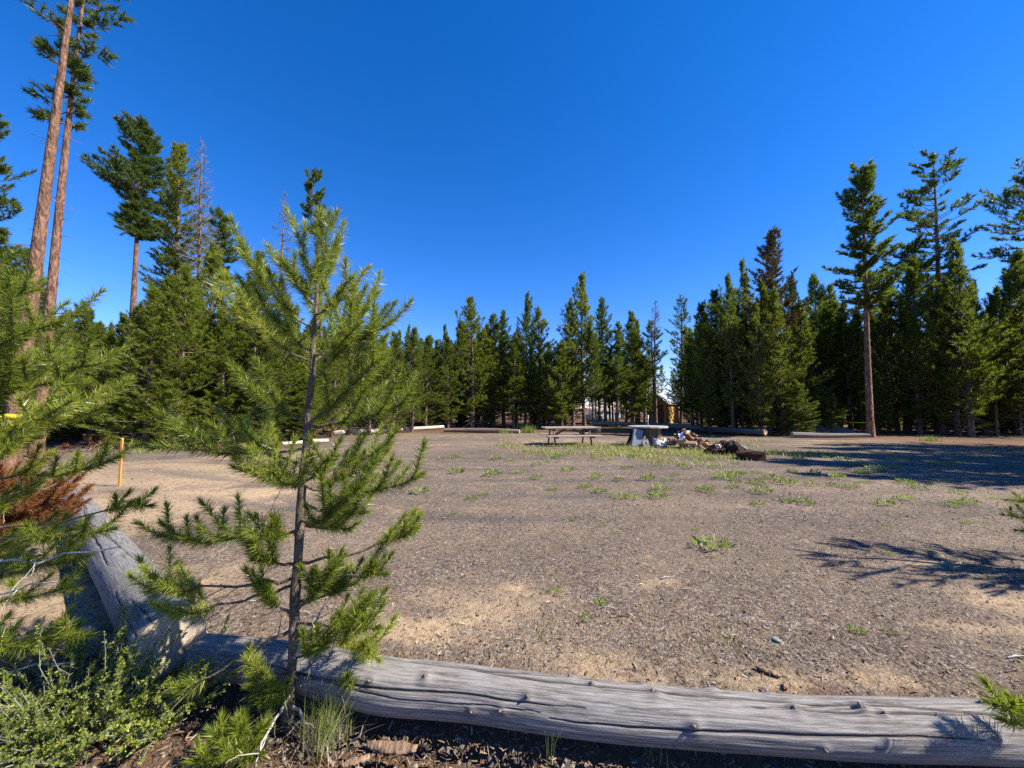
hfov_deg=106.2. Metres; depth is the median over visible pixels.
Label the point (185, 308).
pine tree
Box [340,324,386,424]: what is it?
pine tree
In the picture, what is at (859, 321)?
pine tree
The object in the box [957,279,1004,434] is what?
pine tree
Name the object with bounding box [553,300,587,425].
pine tree
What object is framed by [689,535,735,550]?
weed clump
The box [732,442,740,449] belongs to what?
lava rock
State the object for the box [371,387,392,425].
pine tree
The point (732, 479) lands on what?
weed clump
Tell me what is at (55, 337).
pine tree
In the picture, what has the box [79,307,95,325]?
pine tree
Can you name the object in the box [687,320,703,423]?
pine tree
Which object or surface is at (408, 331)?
pine tree
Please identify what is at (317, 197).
tall pine
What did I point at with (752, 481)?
weed clump
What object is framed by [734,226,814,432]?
tall pine
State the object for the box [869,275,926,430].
pine tree
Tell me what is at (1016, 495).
young pine
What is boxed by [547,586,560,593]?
weed clump
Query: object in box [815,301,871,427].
pine tree
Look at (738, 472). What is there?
weed clump
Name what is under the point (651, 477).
weed clump
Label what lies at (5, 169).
tall pine
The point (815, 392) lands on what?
pine tree
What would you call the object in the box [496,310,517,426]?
pine tree
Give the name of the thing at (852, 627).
weed clump
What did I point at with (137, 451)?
grass tuft
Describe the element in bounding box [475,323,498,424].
pine tree
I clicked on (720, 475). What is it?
weed clump
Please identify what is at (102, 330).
pine tree
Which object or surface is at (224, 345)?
pine tree
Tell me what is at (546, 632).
grass tuft
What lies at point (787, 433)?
grass tussock
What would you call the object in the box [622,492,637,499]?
weed clump
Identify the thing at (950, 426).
pine tree
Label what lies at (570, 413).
pine tree
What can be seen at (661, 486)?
weed clump
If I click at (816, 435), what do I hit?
fallen log
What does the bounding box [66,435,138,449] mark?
dead brush
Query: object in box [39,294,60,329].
pine tree
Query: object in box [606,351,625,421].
pine tree
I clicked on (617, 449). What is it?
grass
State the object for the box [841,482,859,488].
weed clump
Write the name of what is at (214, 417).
pine tree
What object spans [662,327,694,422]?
pine tree
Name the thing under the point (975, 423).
pine tree
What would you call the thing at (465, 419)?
pine tree
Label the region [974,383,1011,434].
pine tree
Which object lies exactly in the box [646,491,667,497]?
weed clump
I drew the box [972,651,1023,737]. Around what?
young pine
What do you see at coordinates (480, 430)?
fallen log
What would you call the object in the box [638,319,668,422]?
tall pine
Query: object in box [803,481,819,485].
weed clump
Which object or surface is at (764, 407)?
pine tree
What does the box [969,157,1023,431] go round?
tall pine
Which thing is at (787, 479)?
weed clump
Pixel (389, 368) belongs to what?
pine tree
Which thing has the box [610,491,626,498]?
weed clump
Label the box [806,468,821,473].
weed clump
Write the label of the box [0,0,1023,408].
sky
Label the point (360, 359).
pine tree
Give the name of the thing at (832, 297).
pine tree
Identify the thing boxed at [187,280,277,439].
pine tree
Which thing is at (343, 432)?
fallen log
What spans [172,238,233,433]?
pine tree
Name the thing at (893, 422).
pine tree
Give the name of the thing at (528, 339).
pine tree
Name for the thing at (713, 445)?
lava rock
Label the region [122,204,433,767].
young pine
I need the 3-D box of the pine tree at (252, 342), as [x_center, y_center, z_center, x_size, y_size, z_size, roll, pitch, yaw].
[-12.255,-1.862,18.385,4.574,9.372,4.440,2,-4,-24]
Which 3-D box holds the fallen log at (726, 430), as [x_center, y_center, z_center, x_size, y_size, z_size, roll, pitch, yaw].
[12.524,2.944,25.578,0.365,0.420,8.366,2,-4,-27]
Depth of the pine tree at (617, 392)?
32.87 m
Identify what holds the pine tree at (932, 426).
on the ground at (910, 449)
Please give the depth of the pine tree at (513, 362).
30.78 m
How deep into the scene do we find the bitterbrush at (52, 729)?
1.83 m
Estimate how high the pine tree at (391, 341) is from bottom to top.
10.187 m
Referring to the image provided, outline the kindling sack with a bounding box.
[652,437,667,447]
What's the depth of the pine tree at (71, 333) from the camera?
20.16 m
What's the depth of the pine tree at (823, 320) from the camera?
25.74 m
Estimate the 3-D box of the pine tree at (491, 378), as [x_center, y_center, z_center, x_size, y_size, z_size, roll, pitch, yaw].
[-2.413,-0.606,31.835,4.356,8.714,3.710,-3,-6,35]
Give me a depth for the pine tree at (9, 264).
24.27 m
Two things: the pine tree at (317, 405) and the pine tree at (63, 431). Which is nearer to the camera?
the pine tree at (63, 431)
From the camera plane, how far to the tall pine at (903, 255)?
25.48 m
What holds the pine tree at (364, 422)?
on the ground at (910, 449)
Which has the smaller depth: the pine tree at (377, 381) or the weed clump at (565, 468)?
the weed clump at (565, 468)
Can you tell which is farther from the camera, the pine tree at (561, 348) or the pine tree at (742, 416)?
the pine tree at (561, 348)
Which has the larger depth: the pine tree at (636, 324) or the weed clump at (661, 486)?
the pine tree at (636, 324)
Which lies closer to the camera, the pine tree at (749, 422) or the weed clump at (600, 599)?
the weed clump at (600, 599)
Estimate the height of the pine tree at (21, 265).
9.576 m
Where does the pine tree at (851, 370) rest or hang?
on the ground at (910, 449)
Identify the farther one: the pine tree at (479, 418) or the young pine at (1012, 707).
the pine tree at (479, 418)
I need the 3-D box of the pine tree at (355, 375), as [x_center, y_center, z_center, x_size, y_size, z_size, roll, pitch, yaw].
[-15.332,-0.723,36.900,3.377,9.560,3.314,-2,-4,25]
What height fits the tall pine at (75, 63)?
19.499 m
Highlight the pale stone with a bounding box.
[771,636,780,642]
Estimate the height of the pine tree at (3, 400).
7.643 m
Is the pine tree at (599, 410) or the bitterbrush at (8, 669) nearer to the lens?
the bitterbrush at (8, 669)
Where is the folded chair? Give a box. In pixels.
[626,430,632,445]
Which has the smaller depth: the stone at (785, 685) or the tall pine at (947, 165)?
the stone at (785, 685)
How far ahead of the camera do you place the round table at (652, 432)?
16.05 m
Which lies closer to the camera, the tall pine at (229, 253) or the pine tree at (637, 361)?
the tall pine at (229, 253)
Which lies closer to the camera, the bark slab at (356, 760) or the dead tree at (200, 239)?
the bark slab at (356, 760)
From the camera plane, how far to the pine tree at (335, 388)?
20.86 m
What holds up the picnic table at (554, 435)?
on the ground at (910, 449)
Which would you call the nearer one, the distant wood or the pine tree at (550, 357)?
the pine tree at (550, 357)
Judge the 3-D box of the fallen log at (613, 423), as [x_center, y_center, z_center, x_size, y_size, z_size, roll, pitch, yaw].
[7.350,2.868,27.892,3.106,0.312,0.280,0,-4,0]
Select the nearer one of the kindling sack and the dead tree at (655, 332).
the kindling sack
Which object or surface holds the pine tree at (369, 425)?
on the ground at (910, 449)
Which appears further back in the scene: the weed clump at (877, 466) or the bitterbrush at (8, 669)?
the weed clump at (877, 466)
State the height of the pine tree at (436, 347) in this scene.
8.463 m
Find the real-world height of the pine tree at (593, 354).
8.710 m
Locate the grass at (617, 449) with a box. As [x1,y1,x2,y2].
[485,437,868,467]
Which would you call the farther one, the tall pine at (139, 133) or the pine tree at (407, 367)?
the pine tree at (407, 367)
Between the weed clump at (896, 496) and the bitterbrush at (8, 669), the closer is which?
the bitterbrush at (8, 669)
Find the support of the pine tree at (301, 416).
on the ground at (910, 449)
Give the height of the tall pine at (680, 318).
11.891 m
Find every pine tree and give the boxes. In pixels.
[0,245,62,316]
[0,246,67,415]
[0,270,61,421]
[0,280,6,422]
[36,302,84,437]
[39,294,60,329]
[46,387,67,439]
[47,308,88,439]
[47,395,85,440]
[49,320,138,441]
[54,299,115,435]
[68,329,125,441]
[72,286,191,448]
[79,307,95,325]
[86,311,127,427]
[101,307,155,441]
[107,320,115,338]
[115,274,188,442]
[123,263,219,445]
[131,278,232,439]
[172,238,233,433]
[181,306,251,443]
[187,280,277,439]
[195,386,232,435]
[204,249,305,441]
[233,321,304,441]
[256,294,319,439]
[279,332,329,434]
[284,373,327,439]
[288,404,318,437]
[296,319,332,406]
[312,374,326,433]
[316,327,355,437]
[324,281,379,434]
[332,345,362,424]
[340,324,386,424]
[356,323,380,433]
[358,407,372,425]
[366,341,403,432]
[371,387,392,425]
[377,335,393,402]
[383,329,414,432]
[386,330,404,421]
[389,336,405,398]
[393,327,430,431]
[399,335,415,423]
[401,323,410,423]
[407,336,458,429]
[407,337,431,425]
[415,334,436,422]
[421,347,454,425]
[424,339,456,424]
[430,323,455,423]
[433,336,464,427]
[436,355,466,422]
[439,295,492,427]
[439,323,498,427]
[453,403,469,426]
[460,326,508,427]
[466,398,488,426]
[474,325,481,360]
[475,313,519,427]
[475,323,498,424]
[491,343,537,428]
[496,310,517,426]
[505,332,521,421]
[505,335,536,426]
[510,291,542,427]
[518,305,558,426]
[521,353,541,426]
[527,402,540,425]
[535,351,555,425]
[537,343,567,425]
[541,339,579,425]
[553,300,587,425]
[554,270,603,425]
[563,356,588,420]
[577,321,609,428]
[585,333,608,425]
[587,297,624,426]
[587,376,602,414]
[599,321,633,426]
[605,353,614,420]
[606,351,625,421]
[608,310,652,422]
[613,350,635,421]
[625,319,651,423]
[626,338,650,423]
[634,354,661,423]
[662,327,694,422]
[669,325,690,422]
[671,336,700,425]
[673,300,751,432]
[675,328,706,425]
[682,287,743,426]
[684,311,723,433]
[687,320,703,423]
[706,271,751,434]
[714,292,752,427]
[716,404,736,433]
[718,302,757,428]
[727,257,766,427]
[727,300,776,434]
[734,386,757,428]
[744,279,788,433]
[751,286,811,434]
[773,379,820,433]
[774,386,789,430]
[775,302,838,428]
[775,318,816,425]
[776,273,816,425]
[798,271,853,420]
[800,301,816,415]
[807,306,864,424]
[810,283,849,424]
[811,295,859,406]
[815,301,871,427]
[816,393,849,431]
[822,301,880,430]
[832,308,882,429]
[847,399,882,432]
[849,305,886,399]
[857,374,910,433]
[859,292,891,429]
[863,301,907,431]
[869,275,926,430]
[880,256,961,433]
[881,301,931,432]
[883,411,902,429]
[894,384,944,433]
[897,322,934,420]
[911,283,990,432]
[912,238,1005,437]
[912,275,1017,435]
[949,390,987,432]
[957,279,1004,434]
[972,293,1023,435]
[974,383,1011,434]
[980,247,1023,419]
[981,284,1022,432]
[988,409,1016,432]
[991,271,1023,435]
[998,397,1023,433]
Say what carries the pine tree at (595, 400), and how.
on the ground at (910, 449)
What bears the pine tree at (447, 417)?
on the ground at (910, 449)
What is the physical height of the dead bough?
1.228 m
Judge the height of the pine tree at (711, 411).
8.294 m
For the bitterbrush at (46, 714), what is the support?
on the ground at (910, 449)
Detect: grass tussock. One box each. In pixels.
[521,425,536,432]
[611,425,625,431]
[778,429,799,435]
[915,435,943,441]
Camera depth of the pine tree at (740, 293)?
27.16 m
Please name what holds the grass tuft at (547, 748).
on the ground at (910, 449)
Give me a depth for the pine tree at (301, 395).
18.35 m
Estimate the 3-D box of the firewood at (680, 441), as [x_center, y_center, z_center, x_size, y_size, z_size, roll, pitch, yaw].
[6.644,2.238,15.038,0.343,0.198,0.146,-16,-21,34]
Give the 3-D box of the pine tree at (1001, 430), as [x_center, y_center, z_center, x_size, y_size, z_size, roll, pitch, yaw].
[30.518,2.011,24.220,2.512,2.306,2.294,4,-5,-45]
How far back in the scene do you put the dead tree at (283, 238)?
24.54 m
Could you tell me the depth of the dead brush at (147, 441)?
15.43 m
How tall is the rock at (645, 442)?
0.380 m
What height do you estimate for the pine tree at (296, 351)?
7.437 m
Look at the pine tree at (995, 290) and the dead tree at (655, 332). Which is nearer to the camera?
the pine tree at (995, 290)
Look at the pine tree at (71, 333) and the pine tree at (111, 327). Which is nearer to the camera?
the pine tree at (71, 333)
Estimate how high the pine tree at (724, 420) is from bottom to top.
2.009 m
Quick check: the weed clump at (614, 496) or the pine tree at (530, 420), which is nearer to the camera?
the weed clump at (614, 496)
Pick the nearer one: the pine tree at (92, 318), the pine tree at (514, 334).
the pine tree at (92, 318)
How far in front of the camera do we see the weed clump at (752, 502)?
6.48 m
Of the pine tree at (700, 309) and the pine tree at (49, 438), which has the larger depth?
the pine tree at (700, 309)
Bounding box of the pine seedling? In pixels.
[181,701,278,767]
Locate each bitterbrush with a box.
[0,580,233,767]
[0,616,111,686]
[0,670,126,767]
[45,654,239,764]
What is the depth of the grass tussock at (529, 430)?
24.59 m
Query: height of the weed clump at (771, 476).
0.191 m
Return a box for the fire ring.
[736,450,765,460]
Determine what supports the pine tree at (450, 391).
on the ground at (910, 449)
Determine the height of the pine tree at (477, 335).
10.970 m
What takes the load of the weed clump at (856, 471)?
on the ground at (910, 449)
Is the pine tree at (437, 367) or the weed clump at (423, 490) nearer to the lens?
the weed clump at (423, 490)
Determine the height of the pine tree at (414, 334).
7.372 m
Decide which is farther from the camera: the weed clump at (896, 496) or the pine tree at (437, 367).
the pine tree at (437, 367)
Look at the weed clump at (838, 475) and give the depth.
8.82 m
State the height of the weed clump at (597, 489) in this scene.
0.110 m
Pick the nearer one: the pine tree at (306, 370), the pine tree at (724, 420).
the pine tree at (306, 370)
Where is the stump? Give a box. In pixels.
[594,426,600,432]
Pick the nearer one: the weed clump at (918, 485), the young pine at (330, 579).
the young pine at (330, 579)
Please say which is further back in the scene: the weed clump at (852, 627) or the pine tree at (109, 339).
the pine tree at (109, 339)
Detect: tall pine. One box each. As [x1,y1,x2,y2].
[0,0,105,466]
[0,110,36,275]
[19,0,136,456]
[78,110,177,437]
[138,141,208,360]
[197,206,243,421]
[299,166,331,432]
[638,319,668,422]
[665,294,694,424]
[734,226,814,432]
[820,158,913,436]
[879,232,937,431]
[895,147,987,432]
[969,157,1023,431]
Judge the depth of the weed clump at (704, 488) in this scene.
7.45 m
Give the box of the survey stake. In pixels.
[118,438,123,485]
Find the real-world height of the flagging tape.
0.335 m
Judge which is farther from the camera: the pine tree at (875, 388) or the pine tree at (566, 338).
the pine tree at (566, 338)
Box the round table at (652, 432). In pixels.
[628,415,667,446]
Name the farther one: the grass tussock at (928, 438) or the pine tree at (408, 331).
the pine tree at (408, 331)
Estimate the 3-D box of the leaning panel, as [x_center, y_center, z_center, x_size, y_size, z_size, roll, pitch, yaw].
[5.112,2.208,15.650,0.656,0.885,0.263,0,-4,4]
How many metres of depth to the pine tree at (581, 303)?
30.90 m
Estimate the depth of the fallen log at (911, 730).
1.74 m
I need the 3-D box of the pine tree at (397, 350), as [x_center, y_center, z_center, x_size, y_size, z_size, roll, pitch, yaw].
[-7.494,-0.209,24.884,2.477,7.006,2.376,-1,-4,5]
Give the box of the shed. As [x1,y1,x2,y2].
[647,393,678,422]
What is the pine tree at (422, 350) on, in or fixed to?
on the ground at (910, 449)
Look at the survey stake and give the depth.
7.90 m
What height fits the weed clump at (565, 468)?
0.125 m
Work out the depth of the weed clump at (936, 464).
10.79 m
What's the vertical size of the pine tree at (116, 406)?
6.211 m
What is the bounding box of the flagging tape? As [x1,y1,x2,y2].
[0,414,21,418]
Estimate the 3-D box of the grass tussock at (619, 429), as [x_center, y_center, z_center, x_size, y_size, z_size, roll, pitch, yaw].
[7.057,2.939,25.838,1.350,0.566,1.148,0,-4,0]
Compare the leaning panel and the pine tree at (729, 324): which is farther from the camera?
the pine tree at (729, 324)
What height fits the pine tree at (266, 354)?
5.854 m
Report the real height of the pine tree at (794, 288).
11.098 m
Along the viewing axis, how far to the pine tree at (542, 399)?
35.61 m
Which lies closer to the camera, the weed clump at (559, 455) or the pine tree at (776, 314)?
the weed clump at (559, 455)
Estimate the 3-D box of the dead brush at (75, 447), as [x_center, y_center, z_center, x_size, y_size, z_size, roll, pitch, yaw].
[-15.274,2.324,14.172,2.584,0.891,2.104,-2,-4,31]
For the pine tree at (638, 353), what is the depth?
37.99 m
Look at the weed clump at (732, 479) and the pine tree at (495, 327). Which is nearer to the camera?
the weed clump at (732, 479)
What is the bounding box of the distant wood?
[332,343,852,421]
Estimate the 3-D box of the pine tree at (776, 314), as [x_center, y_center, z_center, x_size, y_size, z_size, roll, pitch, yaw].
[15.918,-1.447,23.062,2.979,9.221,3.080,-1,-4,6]
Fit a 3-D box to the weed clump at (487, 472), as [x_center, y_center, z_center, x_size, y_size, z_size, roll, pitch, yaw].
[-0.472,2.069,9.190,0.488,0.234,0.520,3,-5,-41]
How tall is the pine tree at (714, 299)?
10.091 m
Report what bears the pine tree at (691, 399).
on the ground at (910, 449)
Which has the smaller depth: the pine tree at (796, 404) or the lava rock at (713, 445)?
the lava rock at (713, 445)
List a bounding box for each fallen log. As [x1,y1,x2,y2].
[60,478,206,676]
[183,633,1023,767]
[281,439,328,443]
[329,425,443,434]
[444,428,519,432]
[592,421,634,425]
[652,423,766,434]
[790,432,870,437]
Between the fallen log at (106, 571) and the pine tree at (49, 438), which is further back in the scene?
the pine tree at (49, 438)
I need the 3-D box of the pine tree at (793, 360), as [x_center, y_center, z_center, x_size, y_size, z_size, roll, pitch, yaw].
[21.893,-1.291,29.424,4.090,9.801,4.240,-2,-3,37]
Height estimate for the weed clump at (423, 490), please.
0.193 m
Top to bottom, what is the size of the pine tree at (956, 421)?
9.684 m
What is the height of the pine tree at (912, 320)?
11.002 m
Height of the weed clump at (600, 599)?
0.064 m
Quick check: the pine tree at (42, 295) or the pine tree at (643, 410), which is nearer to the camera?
the pine tree at (42, 295)
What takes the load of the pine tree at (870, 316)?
on the ground at (910, 449)
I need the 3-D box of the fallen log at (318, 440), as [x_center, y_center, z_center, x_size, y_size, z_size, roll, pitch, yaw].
[-9.156,2.597,17.090,0.212,0.259,1.953,-3,-5,39]
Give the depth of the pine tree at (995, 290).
24.29 m
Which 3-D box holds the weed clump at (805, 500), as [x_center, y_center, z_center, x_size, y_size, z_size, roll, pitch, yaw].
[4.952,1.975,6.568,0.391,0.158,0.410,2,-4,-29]
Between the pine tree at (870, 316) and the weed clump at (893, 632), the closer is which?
the weed clump at (893, 632)
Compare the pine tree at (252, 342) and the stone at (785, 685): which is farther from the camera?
the pine tree at (252, 342)
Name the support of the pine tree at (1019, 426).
on the ground at (910, 449)
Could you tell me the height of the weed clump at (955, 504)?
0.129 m
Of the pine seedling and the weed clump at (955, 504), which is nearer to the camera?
the pine seedling
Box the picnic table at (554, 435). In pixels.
[539,426,601,446]
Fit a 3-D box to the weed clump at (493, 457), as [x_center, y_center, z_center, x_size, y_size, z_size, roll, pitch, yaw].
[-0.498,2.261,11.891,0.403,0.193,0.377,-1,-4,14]
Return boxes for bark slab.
[340,753,369,767]
[366,740,417,755]
[755,665,780,677]
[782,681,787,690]
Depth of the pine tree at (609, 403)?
40.81 m
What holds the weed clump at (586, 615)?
on the ground at (910, 449)
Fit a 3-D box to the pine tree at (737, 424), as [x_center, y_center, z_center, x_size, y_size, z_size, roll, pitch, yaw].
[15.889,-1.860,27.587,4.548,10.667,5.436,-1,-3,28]
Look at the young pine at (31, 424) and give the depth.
2.18 m
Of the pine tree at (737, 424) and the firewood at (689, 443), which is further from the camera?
the pine tree at (737, 424)
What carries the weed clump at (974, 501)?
on the ground at (910, 449)
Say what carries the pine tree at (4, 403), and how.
on the ground at (910, 449)
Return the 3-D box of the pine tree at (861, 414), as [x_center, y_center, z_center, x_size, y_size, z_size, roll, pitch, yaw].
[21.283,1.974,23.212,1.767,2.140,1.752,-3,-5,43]
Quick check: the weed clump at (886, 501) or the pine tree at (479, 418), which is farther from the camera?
the pine tree at (479, 418)
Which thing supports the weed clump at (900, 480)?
on the ground at (910, 449)
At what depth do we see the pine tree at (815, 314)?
26.75 m
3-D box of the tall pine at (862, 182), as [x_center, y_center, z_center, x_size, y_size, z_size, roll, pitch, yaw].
[19.368,-4.789,20.833,3.213,15.601,3.234,0,-4,0]
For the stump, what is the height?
0.489 m
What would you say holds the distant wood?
on the ground at (910, 449)
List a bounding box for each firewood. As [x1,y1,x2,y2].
[677,438,686,443]
[682,441,695,445]
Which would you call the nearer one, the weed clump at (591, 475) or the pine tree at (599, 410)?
the weed clump at (591, 475)
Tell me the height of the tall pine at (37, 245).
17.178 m
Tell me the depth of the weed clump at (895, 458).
11.85 m
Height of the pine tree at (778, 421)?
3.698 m
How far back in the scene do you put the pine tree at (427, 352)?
29.02 m
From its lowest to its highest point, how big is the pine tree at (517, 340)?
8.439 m
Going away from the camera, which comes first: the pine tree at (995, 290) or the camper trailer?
the pine tree at (995, 290)
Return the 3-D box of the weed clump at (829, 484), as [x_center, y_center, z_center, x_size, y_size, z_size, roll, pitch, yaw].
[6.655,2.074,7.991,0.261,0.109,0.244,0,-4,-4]
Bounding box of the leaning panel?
[630,427,644,447]
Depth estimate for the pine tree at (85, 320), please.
21.99 m
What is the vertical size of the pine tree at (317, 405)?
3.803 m
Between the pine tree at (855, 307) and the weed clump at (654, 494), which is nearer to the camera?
the weed clump at (654, 494)
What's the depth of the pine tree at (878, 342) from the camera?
25.05 m
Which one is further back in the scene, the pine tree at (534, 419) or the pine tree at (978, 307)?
the pine tree at (534, 419)
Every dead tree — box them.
[172,137,227,302]
[266,192,297,433]
[647,300,660,422]
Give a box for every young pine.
[0,244,161,726]
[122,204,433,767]
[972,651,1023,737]
[995,491,1023,534]
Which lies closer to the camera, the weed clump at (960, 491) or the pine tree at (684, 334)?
the weed clump at (960, 491)
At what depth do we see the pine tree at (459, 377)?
32.79 m
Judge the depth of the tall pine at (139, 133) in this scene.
22.54 m
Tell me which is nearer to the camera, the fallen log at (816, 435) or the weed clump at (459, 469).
the weed clump at (459, 469)
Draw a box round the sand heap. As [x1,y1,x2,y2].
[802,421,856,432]
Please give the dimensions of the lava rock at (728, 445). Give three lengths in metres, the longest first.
0.381 x 0.374 x 0.235 m
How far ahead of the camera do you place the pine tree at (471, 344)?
30.85 m
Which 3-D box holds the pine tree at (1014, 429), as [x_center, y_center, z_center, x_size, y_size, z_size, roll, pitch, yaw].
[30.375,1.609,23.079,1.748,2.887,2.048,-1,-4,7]
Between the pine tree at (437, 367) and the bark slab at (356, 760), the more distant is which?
the pine tree at (437, 367)
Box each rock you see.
[642,439,649,447]
[709,442,721,452]
[725,442,732,452]
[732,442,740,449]
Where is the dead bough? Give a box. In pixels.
[0,447,97,564]
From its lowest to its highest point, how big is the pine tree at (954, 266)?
11.580 m
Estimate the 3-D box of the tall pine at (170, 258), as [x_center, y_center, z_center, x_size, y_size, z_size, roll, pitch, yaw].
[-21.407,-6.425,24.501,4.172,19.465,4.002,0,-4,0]
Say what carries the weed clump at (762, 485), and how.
on the ground at (910, 449)
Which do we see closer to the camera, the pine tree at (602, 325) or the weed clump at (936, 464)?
the weed clump at (936, 464)
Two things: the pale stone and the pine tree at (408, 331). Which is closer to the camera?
the pale stone
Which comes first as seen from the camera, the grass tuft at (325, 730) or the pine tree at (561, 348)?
the grass tuft at (325, 730)
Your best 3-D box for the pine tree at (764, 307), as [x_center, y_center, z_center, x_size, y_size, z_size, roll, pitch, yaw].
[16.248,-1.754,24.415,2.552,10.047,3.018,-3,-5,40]
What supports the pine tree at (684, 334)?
on the ground at (910, 449)
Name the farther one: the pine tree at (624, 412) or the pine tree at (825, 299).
the pine tree at (624, 412)
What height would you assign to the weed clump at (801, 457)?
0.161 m
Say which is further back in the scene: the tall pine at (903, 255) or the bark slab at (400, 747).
the tall pine at (903, 255)
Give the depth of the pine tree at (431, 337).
39.80 m
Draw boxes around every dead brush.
[55,436,128,453]
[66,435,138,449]
[115,434,192,449]
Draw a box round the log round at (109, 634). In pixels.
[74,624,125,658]
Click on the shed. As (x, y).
(667, 411)
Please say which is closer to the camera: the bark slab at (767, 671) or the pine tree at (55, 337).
the bark slab at (767, 671)
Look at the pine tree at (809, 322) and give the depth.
31.41 m
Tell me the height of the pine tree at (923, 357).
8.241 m
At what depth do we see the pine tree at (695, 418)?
34.19 m
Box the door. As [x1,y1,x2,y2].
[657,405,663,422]
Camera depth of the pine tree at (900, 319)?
24.13 m
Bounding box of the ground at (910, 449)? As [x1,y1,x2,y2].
[0,409,1023,767]
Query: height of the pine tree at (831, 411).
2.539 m
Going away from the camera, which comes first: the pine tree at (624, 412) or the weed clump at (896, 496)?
the weed clump at (896, 496)
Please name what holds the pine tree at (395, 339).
on the ground at (910, 449)
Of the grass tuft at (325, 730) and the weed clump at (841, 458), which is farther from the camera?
the weed clump at (841, 458)
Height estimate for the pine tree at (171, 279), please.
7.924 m
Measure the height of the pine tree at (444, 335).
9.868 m
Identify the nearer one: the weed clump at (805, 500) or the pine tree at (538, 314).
the weed clump at (805, 500)
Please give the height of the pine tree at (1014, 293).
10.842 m
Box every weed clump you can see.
[412,486,429,493]
[447,466,465,473]
[482,468,502,475]
[489,454,501,460]
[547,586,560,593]
[551,452,563,457]
[561,466,573,470]
[579,613,595,622]
[589,471,602,477]
[591,487,606,493]
[593,596,609,607]
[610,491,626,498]
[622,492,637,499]
[639,472,654,479]
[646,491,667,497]
[651,483,670,491]
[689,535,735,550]
[695,484,714,491]
[713,472,735,479]
[723,468,744,475]
[729,477,742,482]
[745,479,765,483]
[748,499,764,506]
[749,482,774,492]
[759,472,778,479]
[773,476,798,484]
[790,496,816,505]
[792,456,807,459]
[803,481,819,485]
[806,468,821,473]
[824,481,840,486]
[828,471,846,478]
[832,456,851,460]
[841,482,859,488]
[847,623,868,633]
[854,468,871,474]
[864,463,888,469]
[872,497,896,504]
[880,627,897,635]
[887,456,903,460]
[892,477,915,483]
[892,494,916,500]
[904,483,930,489]
[927,461,950,465]
[941,498,965,507]
[946,488,968,493]
[954,496,981,503]
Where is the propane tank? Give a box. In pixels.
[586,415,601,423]
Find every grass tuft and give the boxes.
[114,443,171,453]
[267,669,382,767]
[533,618,556,642]
[545,706,565,764]
[649,747,667,765]
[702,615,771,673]
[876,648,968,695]
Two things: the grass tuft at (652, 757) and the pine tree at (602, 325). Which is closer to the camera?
the grass tuft at (652, 757)
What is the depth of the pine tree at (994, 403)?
21.84 m
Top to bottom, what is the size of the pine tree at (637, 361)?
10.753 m
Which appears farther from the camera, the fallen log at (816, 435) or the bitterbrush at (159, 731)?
the fallen log at (816, 435)
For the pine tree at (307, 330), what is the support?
on the ground at (910, 449)
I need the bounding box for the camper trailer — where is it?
[590,408,611,420]
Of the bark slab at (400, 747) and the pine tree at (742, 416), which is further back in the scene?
the pine tree at (742, 416)
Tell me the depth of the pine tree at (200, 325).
17.87 m

